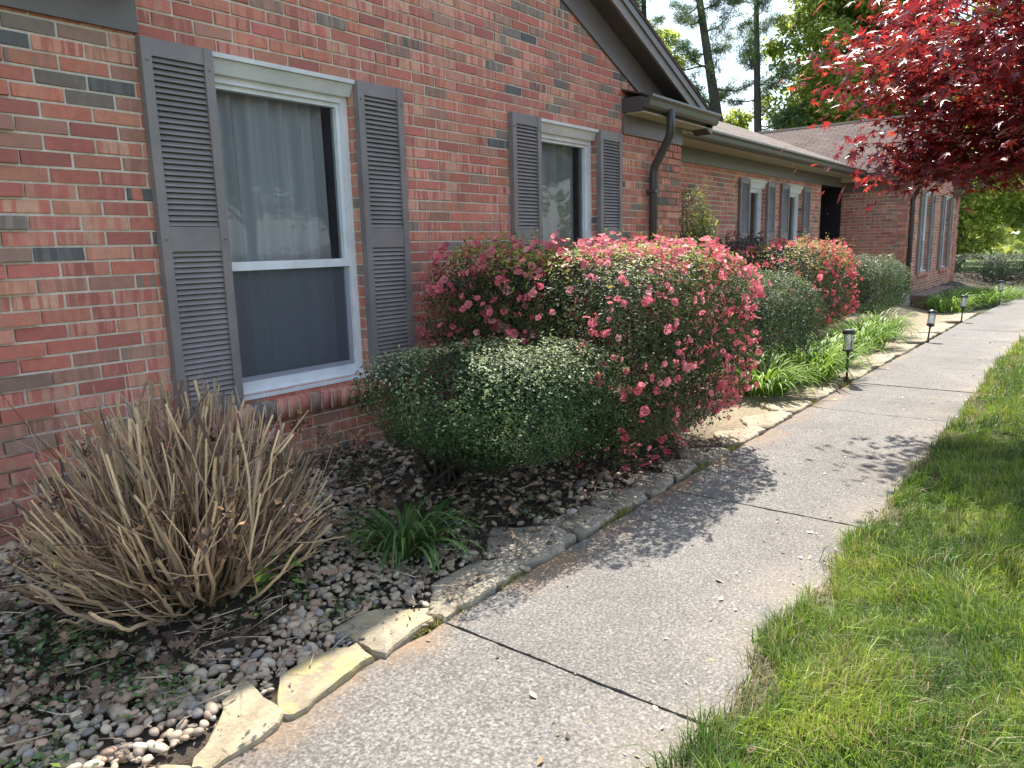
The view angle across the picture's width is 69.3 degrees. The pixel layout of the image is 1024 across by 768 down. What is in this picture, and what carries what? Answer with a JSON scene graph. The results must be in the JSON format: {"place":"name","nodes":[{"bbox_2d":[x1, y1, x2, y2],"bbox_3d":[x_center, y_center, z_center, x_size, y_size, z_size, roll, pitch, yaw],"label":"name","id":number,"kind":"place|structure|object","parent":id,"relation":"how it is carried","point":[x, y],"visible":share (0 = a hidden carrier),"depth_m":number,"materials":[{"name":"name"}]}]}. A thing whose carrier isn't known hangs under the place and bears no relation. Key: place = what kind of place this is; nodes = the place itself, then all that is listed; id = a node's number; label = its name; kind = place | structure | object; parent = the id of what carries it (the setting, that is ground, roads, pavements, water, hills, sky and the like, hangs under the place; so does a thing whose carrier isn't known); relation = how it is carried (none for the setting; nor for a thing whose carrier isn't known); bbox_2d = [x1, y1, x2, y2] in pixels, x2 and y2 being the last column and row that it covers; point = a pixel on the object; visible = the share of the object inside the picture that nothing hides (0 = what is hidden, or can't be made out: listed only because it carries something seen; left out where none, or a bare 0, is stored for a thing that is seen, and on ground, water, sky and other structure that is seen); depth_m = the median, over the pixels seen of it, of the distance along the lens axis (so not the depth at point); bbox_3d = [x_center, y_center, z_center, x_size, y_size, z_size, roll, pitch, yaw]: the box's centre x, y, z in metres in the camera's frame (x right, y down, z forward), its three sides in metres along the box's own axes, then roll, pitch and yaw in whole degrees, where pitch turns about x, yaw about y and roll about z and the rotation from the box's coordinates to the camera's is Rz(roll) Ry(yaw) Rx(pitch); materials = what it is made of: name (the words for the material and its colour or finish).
{"place":"outdoors","nodes":[
{"label":"outdoors","id":0,"kind":"place"},
{"bbox_2d":[220,297,1023,767],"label":"path","id":1,"kind":"structure","parent":0,"point":[602,613],"depth_m":2.87,"materials":[{"name":"concrete"}]},
{"bbox_2d":[350,381,849,676],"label":"joint tufts","id":2,"kind":"object","parent":1,"relation":"on","point":[622,513],"visible":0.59,"depth_m":3.78,"materials":[{"name":"green plant"}]},
{"bbox_2d":[558,422,790,512],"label":"fallen petals","id":3,"kind":"object","parent":1,"relation":"on","point":[652,458],"visible":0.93,"depth_m":4.73,"materials":[{"name":"pink plant"}]},
{"bbox_2d":[426,332,1011,766],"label":"path debris","id":4,"kind":"object","parent":1,"relation":"on","point":[720,598],"visible":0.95,"depth_m":2.95,"materials":[{"name":"brown plant"}]},
{"bbox_2d":[584,277,1023,767],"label":"lawn","id":5,"kind":"structure","parent":0,"point":[980,309],"depth_m":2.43,"materials":[{"name":"green plant"}]},
{"bbox_2d":[736,427,1021,754],"bbox_3d":[3.821,0.547,4.042,2.586,0.077,7.195,7,13,38],"label":"lawn debris","id":6,"kind":"object","parent":5,"relation":"on","point":[751,749],"visible":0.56,"depth_m":2.02,"materials":[{"name":"brown plant"}]},
{"bbox_2d":[998,280,1004,305],"bbox_3d":[10.079,-1.863,15.285,0.124,0.550,0.124,7,13,38],"label":"path lamp","id":7,"kind":"object","parent":5,"relation":"on","point":[1001,281],"visible":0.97,"depth_m":15.24,"materials":[{"name":"black plastic"}]},
{"bbox_2d":[646,0,1023,232],"label":"sky","id":8,"kind":"structure","parent":0,"point":[659,5],"materials":[{"name":"white"}]},
{"bbox_2d":[961,237,1023,276],"bbox_3d":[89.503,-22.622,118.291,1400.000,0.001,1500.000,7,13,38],"label":"ground","id":9,"kind":"structure","parent":0,"point":[979,265],"depth_m":37.57,"materials":[{"name":"green plant"}]},
{"bbox_2d":[0,0,974,549],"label":"brick house","id":10,"kind":"structure","parent":9,"relation":"on","point":[268,204],"depth_m":4.42,"materials":[{"name":"red brick"}]},
{"bbox_2d":[212,51,369,400],"bbox_3d":[-1.304,-0.868,4.300,0.279,1.792,0.926,7,13,38],"label":"window frame","id":11,"kind":"structure","parent":10,"relation":"in","point":[298,314],"depth_m":4.34,"materials":[{"name":"white plastic"}]},
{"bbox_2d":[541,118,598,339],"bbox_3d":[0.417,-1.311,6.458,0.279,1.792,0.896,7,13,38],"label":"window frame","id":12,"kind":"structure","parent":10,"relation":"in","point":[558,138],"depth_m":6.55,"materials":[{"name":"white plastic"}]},
{"bbox_2d":[749,179,767,261],"bbox_3d":[3.945,-2.469,12.325,0.279,1.758,0.806,7,13,38],"label":"window frame","id":13,"kind":"structure","parent":10,"relation":"in","point":[757,186],"depth_m":12.49,"materials":[{"name":"white plastic"}]},
{"bbox_2d":[786,185,803,281],"bbox_3d":[5.180,-2.772,13.797,0.184,1.758,0.836,7,13,38],"label":"window frame","id":14,"kind":"structure","parent":10,"relation":"in","point":[795,191],"depth_m":14.00,"materials":[{"name":"white plastic"}]},
{"bbox_2d":[817,188,841,292],"bbox_3d":[6.653,-3.198,16.614,1.295,2.278,0.098,7,13,38],"label":"door","id":15,"kind":"structure","parent":10,"relation":"in","point":[830,211],"depth_m":16.25,"materials":[{"name":"paint"}]},
{"bbox_2d":[920,191,930,271],"bbox_3d":[9.450,-3.504,17.075,0.184,1.792,0.926,7,13,38],"label":"window frame","id":16,"kind":"structure","parent":10,"relation":"in","point":[927,194],"depth_m":17.39,"materials":[{"name":"white plastic"}]},
{"bbox_2d":[941,196,950,266],"bbox_3d":[11.170,-3.947,19.233,0.184,1.792,0.896,7,13,38],"label":"window frame","id":17,"kind":"structure","parent":10,"relation":"in","point":[947,198],"depth_m":19.51,"materials":[{"name":"white plastic"}]},
{"bbox_2d":[0,272,1022,767],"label":"garden bed","id":18,"kind":"object","parent":9,"relation":"on","point":[188,750],"visible":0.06,"depth_m":3.33,"materials":[{"name":"soil"}]},
{"bbox_2d":[150,764,191,767],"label":"edging stone","id":19,"kind":"object","parent":18,"relation":"on","point":[172,766],"visible":1,"depth_m":2.03,"materials":[{"name":"stone"}]},
{"bbox_2d":[0,363,381,633],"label":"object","id":20,"kind":"object","parent":18,"relation":"on","point":[182,530],"visible":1,"depth_m":2.73,"materials":[{"name":"plant"}]},
{"bbox_2d":[192,677,283,767],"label":"edging stone","id":21,"kind":"object","parent":18,"relation":"on","point":[258,720],"visible":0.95,"depth_m":2.20,"materials":[{"name":"stone"}]},
{"bbox_2d":[0,443,558,767],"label":"weeds","id":22,"kind":"object","parent":18,"relation":"on","point":[64,657],"visible":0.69,"depth_m":2.51,"materials":[{"name":"green plant"}]},
{"bbox_2d":[277,643,373,720],"bbox_3d":[-0.639,0.989,2.469,0.231,0.070,0.427,7,14,37],"label":"edging stone","id":23,"kind":"object","parent":18,"relation":"on","point":[324,674],"visible":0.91,"depth_m":2.44,"materials":[{"name":"stone"}]},
{"bbox_2d":[0,415,665,767],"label":"pebble bed","id":24,"kind":"object","parent":18,"relation":"on","point":[208,710],"visible":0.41,"depth_m":2.68,"materials":[{"name":"grey gravel"}]},
{"bbox_2d":[249,554,304,594],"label":"leafy seedling","id":25,"kind":"object","parent":24,"relation":"on","point":[268,576],"visible":0.58,"depth_m":3.01,"materials":[{"name":"green plant"}]},
{"bbox_2d":[0,431,718,767],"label":"fallen twigs","id":26,"kind":"object","parent":24,"relation":"on","point":[201,646],"visible":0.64,"depth_m":2.69,"materials":[{"name":"wood"}]},
{"bbox_2d":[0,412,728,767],"bbox_3d":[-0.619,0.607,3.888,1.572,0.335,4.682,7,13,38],"label":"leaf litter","id":27,"kind":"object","parent":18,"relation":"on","point":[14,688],"visible":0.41,"depth_m":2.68,"materials":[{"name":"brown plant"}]},
{"bbox_2d":[334,608,434,661],"bbox_3d":[-0.458,0.927,2.804,0.312,0.071,0.357,5,12,38],"label":"edging stone","id":28,"kind":"object","parent":18,"relation":"on","point":[386,643],"visible":0.86,"depth_m":2.75,"materials":[{"name":"stone"}]},
{"bbox_2d":[320,492,488,579],"bbox_3d":[-0.453,0.645,3.434,0.793,0.279,0.786,7,13,38],"label":"daylily clump","id":29,"kind":"object","parent":18,"relation":"on","point":[404,547],"visible":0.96,"depth_m":3.35,"materials":[{"name":"green plant"}]},
{"bbox_2d":[428,558,521,625],"bbox_3d":[-0.186,0.863,3.127,0.276,0.074,0.595,5,12,38],"label":"edging stone","id":30,"kind":"object","parent":18,"relation":"on","point":[465,593],"visible":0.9,"depth_m":3.08,"materials":[{"name":"stone"}]},
{"bbox_2d":[348,326,628,493],"bbox_3d":[-0.074,0.170,3.852,1.104,0.936,1.411,7,13,38],"label":"holly bush","id":31,"kind":"object","parent":18,"relation":"on","point":[474,419],"visible":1,"depth_m":3.63,"materials":[{"name":"green plant"}]},
{"bbox_2d":[409,220,605,437],"bbox_3d":[-0.024,-0.374,5.057,1.053,1.460,1.531,7,13,38],"label":"azalea bush","id":32,"kind":"object","parent":18,"relation":"on","point":[466,249],"visible":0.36,"depth_m":4.74,"materials":[{"name":"pink plant"}]},
{"bbox_2d":[486,525,575,574],"bbox_3d":[0.042,0.776,3.578,0.471,0.073,0.476,5,13,38],"label":"edging stone","id":33,"kind":"object","parent":18,"relation":"on","point":[545,553],"visible":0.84,"depth_m":3.52,"materials":[{"name":"stone"}]},
{"bbox_2d":[540,505,616,542],"bbox_3d":[0.354,0.719,3.836,0.292,0.071,0.393,6,12,38],"label":"edging stone","id":34,"kind":"object","parent":18,"relation":"on","point":[582,530],"visible":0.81,"depth_m":3.78,"materials":[{"name":"stone"}]},
{"bbox_2d":[566,508,576,513],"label":"pebble","id":35,"kind":"object","parent":34,"relation":"on","point":[571,510],"visible":1,"depth_m":3.80,"materials":[{"name":"stone"}]},
{"bbox_2d":[455,224,771,469],"bbox_3d":[0.703,-0.277,4.946,1.688,1.537,2.121,7,13,38],"label":"azalea bush","id":36,"kind":"object","parent":18,"relation":"on","point":[675,369],"visible":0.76,"depth_m":4.45,"materials":[{"name":"pink plant"}]},
{"bbox_2d":[587,487,646,512],"bbox_3d":[0.576,0.653,4.168,0.334,0.072,0.458,5,13,38],"label":"edging stone","id":37,"kind":"object","parent":18,"relation":"on","point":[640,497],"visible":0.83,"depth_m":4.10,"materials":[{"name":"stone"}]},
{"bbox_2d":[631,473,673,500],"bbox_3d":[0.842,0.609,4.367,0.261,0.074,0.440,-1,10,3],"label":"edging stone","id":38,"kind":"object","parent":18,"relation":"on","point":[662,486],"visible":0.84,"depth_m":4.35,"materials":[{"name":"stone"}]},
{"bbox_2d":[656,458,696,483],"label":"edging stone","id":39,"kind":"object","parent":18,"relation":"on","point":[686,467],"visible":0.85,"depth_m":4.63,"materials":[{"name":"stone"}]},
{"bbox_2d":[675,447,730,465],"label":"edging stone","id":40,"kind":"object","parent":18,"relation":"on","point":[708,457],"visible":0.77,"depth_m":4.92,"materials":[{"name":"stone"}]},
{"bbox_2d":[678,177,731,345],"bbox_3d":[2.116,-1.378,8.601,0.760,1.994,1.073,7,13,38],"label":"nandina shrub","id":41,"kind":"object","parent":18,"relation":"on","point":[703,229],"visible":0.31,"depth_m":8.44,"materials":[{"name":"green plant"}]},
{"bbox_2d":[713,426,765,447],"bbox_3d":[1.674,0.397,5.408,0.312,0.074,0.586,19,23,62],"label":"edging stone","id":42,"kind":"object","parent":18,"relation":"on","point":[747,435],"visible":0.84,"depth_m":5.38,"materials":[{"name":"stone"}]},
{"bbox_2d":[711,229,782,327],"bbox_3d":[3.279,-1.493,10.516,0.941,1.477,1.599,7,13,38],"label":"purple shrub","id":43,"kind":"object","parent":18,"relation":"on","point":[753,242],"visible":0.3,"depth_m":10.31,"materials":[{"name":"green plant"}]},
{"bbox_2d":[680,267,833,370],"bbox_3d":[2.627,-0.749,8.015,1.410,1.094,2.441,7,13,38],"label":"holly bush","id":44,"kind":"object","parent":18,"relation":"on","point":[801,339],"visible":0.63,"depth_m":7.82,"materials":[{"name":"green plant"}]},
{"bbox_2d":[740,410,791,431],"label":"edging stone","id":45,"kind":"object","parent":18,"relation":"on","point":[767,421],"visible":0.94,"depth_m":5.84,"materials":[{"name":"stone"}]},
{"bbox_2d":[711,347,833,397],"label":"daylily clump","id":46,"kind":"object","parent":18,"relation":"on","point":[772,381],"visible":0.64,"depth_m":6.69,"materials":[{"name":"green plant"}]},
{"bbox_2d":[760,400,811,415],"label":"edging stone","id":47,"kind":"object","parent":18,"relation":"on","point":[795,407],"visible":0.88,"depth_m":6.30,"materials":[{"name":"stone"}]},
{"bbox_2d":[715,228,862,335],"bbox_3d":[4.062,-1.395,10.721,1.669,1.692,3.828,7,13,38],"label":"azalea bush","id":48,"kind":"object","parent":18,"relation":"on","point":[826,267],"visible":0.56,"depth_m":10.43,"materials":[{"name":"pink plant"}]},
{"bbox_2d":[799,385,836,401],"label":"edging stone","id":49,"kind":"object","parent":18,"relation":"on","point":[821,393],"visible":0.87,"depth_m":6.80,"materials":[{"name":"stone"}]},
{"bbox_2d":[750,337,886,385],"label":"daylily clump","id":50,"kind":"object","parent":18,"relation":"on","point":[812,356],"visible":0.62,"depth_m":7.38,"materials":[{"name":"green plant"}]},
{"bbox_2d":[774,328,890,367],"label":"daylily clump","id":51,"kind":"object","parent":18,"relation":"on","point":[827,341],"visible":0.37,"depth_m":8.34,"materials":[{"name":"green plant"}]},
{"bbox_2d":[842,329,855,381],"bbox_3d":[3.312,-0.243,7.303,0.124,0.605,0.124,7,14,38],"label":"path lamp","id":52,"kind":"object","parent":18,"relation":"on","point":[848,350],"visible":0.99,"depth_m":7.26,"materials":[{"name":"black plastic"}]},
{"bbox_2d":[838,365,874,382],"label":"edging stone","id":53,"kind":"object","parent":18,"relation":"on","point":[858,375],"visible":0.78,"depth_m":7.77,"materials":[{"name":"stone"}]},
{"bbox_2d":[812,315,918,351],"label":"daylily clump","id":54,"kind":"object","parent":18,"relation":"on","point":[868,335],"visible":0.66,"depth_m":9.47,"materials":[{"name":"green plant"}]},
{"bbox_2d":[834,250,917,314],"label":"boxwood bush","id":55,"kind":"object","parent":18,"relation":"on","point":[871,304],"visible":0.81,"depth_m":12.72,"materials":[{"name":"green plant"}]},
{"bbox_2d":[832,308,921,338],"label":"daylily clump","id":56,"kind":"object","parent":18,"relation":"on","point":[864,319],"visible":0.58,"depth_m":10.53,"materials":[{"name":"green plant"}]},
{"bbox_2d":[858,354,898,368],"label":"edging stone","id":57,"kind":"object","parent":18,"relation":"on","point":[884,359],"visible":0.73,"depth_m":8.55,"materials":[{"name":"stone"}]},
{"bbox_2d":[877,344,918,356],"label":"edging stone","id":58,"kind":"object","parent":18,"relation":"on","point":[901,350],"visible":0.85,"depth_m":9.32,"materials":[{"name":"stone"}]},
{"bbox_2d":[900,293,911,306],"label":"boulder","id":59,"kind":"object","parent":18,"relation":"on","point":[908,302],"visible":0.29,"depth_m":14.35,"materials":[{"name":"stone"}]},
{"bbox_2d":[894,333,937,344],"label":"edging stone","id":60,"kind":"object","parent":18,"relation":"on","point":[919,339],"visible":0.77,"depth_m":10.29,"materials":[{"name":"stone"}]},
{"bbox_2d":[926,310,937,342],"bbox_3d":[5.642,-0.742,9.995,0.124,0.530,0.124,8,-11,38],"label":"path lamp","id":61,"kind":"object","parent":18,"relation":"on","point":[934,313],"visible":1,"depth_m":9.98,"materials":[{"name":"black plastic"}]},
{"bbox_2d":[910,286,953,309],"bbox_3d":[8.829,-1.806,15.516,0.300,0.315,3.260,7,13,38],"label":"slab","id":62,"kind":"object","parent":18,"relation":"on","point":[919,296],"visible":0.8,"depth_m":14.47,"materials":[{"name":"grey concrete"}]},
{"bbox_2d":[916,323,955,334],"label":"edging stone","id":63,"kind":"object","parent":18,"relation":"on","point":[940,328],"visible":0.74,"depth_m":11.29,"materials":[{"name":"stone"}]},
{"bbox_2d":[908,290,989,312],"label":"daylily clump","id":64,"kind":"object","parent":18,"relation":"on","point":[943,304],"visible":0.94,"depth_m":13.86,"materials":[{"name":"green plant"}]},
{"bbox_2d":[939,313,977,323],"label":"edging stone","id":65,"kind":"object","parent":18,"relation":"on","point":[955,318],"visible":0.91,"depth_m":12.70,"materials":[{"name":"stone"}]},
{"bbox_2d":[959,295,968,322],"bbox_3d":[7.426,-1.206,12.199,0.124,0.530,0.124,7,-4,38],"label":"path lamp","id":66,"kind":"object","parent":18,"relation":"on","point":[963,307],"visible":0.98,"depth_m":12.19,"materials":[{"name":"black plastic"}]},
{"bbox_2d":[939,283,1017,305],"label":"daylily clump","id":67,"kind":"object","parent":18,"relation":"on","point":[988,293],"visible":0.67,"depth_m":15.30,"materials":[{"name":"green plant"}]},
{"bbox_2d":[977,283,1023,299],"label":"daylily clump","id":68,"kind":"object","parent":18,"relation":"on","point":[1011,294],"visible":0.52,"depth_m":16.46,"materials":[{"name":"green plant"}]},
{"bbox_2d":[634,0,668,36],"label":"pine tree","id":69,"kind":"object","parent":9,"relation":"on","point":[641,4],"visible":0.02,"depth_m":37.27,"materials":[{"name":"green plant"}]},
{"bbox_2d":[647,18,700,70],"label":"leafy tree","id":70,"kind":"object","parent":9,"relation":"on","point":[668,33],"visible":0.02,"depth_m":42.30,"materials":[{"name":"green plant"}]},
{"bbox_2d":[662,0,803,129],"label":"tree","id":71,"kind":"object","parent":9,"relation":"on","point":[713,102],"visible":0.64,"depth_m":34.91,"materials":[{"name":"green plant"}]},
{"bbox_2d":[722,107,753,130],"bbox_3d":[11.885,-10.446,40.284,3.166,8.700,2.688,-10,14,-39],"label":"leafy tree","id":72,"kind":"object","parent":9,"relation":"on","point":[741,121],"visible":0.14,"depth_m":38.90,"materials":[{"name":"green plant"}]},
{"bbox_2d":[702,0,815,131],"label":"pine tree","id":73,"kind":"object","parent":9,"relation":"on","point":[754,58],"visible":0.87,"depth_m":34.66,"materials":[{"name":"green plant"}]},
{"bbox_2d":[750,0,951,130],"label":"leafy tree","id":74,"kind":"object","parent":9,"relation":"on","point":[839,15],"visible":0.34,"depth_m":33.92,"materials":[{"name":"green plant"}]},
{"bbox_2d":[778,0,1023,214],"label":"red maple","id":75,"kind":"object","parent":9,"relation":"on","point":[996,147],"visible":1,"depth_m":5.19,"materials":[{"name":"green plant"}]},
{"bbox_2d":[871,1,1014,127],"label":"leafy tree","id":76,"kind":"object","parent":9,"relation":"on","point":[966,17],"depth_m":34.27,"materials":[{"name":"green plant"}]},
{"bbox_2d":[948,97,1001,261],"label":"woodland tree","id":77,"kind":"object","parent":9,"relation":"on","point":[980,228],"depth_m":42.43,"materials":[{"name":"green plant"}]},
{"bbox_2d":[953,247,1023,285],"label":"hedge","id":78,"kind":"object","parent":9,"relation":"on","point":[992,278],"visible":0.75,"depth_m":21.54,"materials":[{"name":"green plant"}]},
{"bbox_2d":[954,127,1023,271],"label":"woodland tree","id":79,"kind":"object","parent":9,"relation":"on","point":[981,204],"visible":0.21,"depth_m":27.37,"materials":[{"name":"green plant"}]},
{"bbox_2d":[963,183,1023,256],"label":"wood","id":80,"kind":"object","parent":9,"relation":"on","point":[1016,245],"depth_m":52.67,"materials":[{"name":"green plant"}]},
{"bbox_2d":[971,98,1023,266],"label":"woodland tree","id":81,"kind":"object","parent":9,"relation":"on","point":[991,212],"visible":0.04,"depth_m":34.33,"materials":[{"name":"green plant"}]},
{"bbox_2d":[990,97,1023,231],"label":"woodland tree","id":82,"kind":"object","parent":9,"relation":"on","point":[1015,218],"visible":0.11,"depth_m":29.19,"materials":[{"name":"green plant"}]}
]}

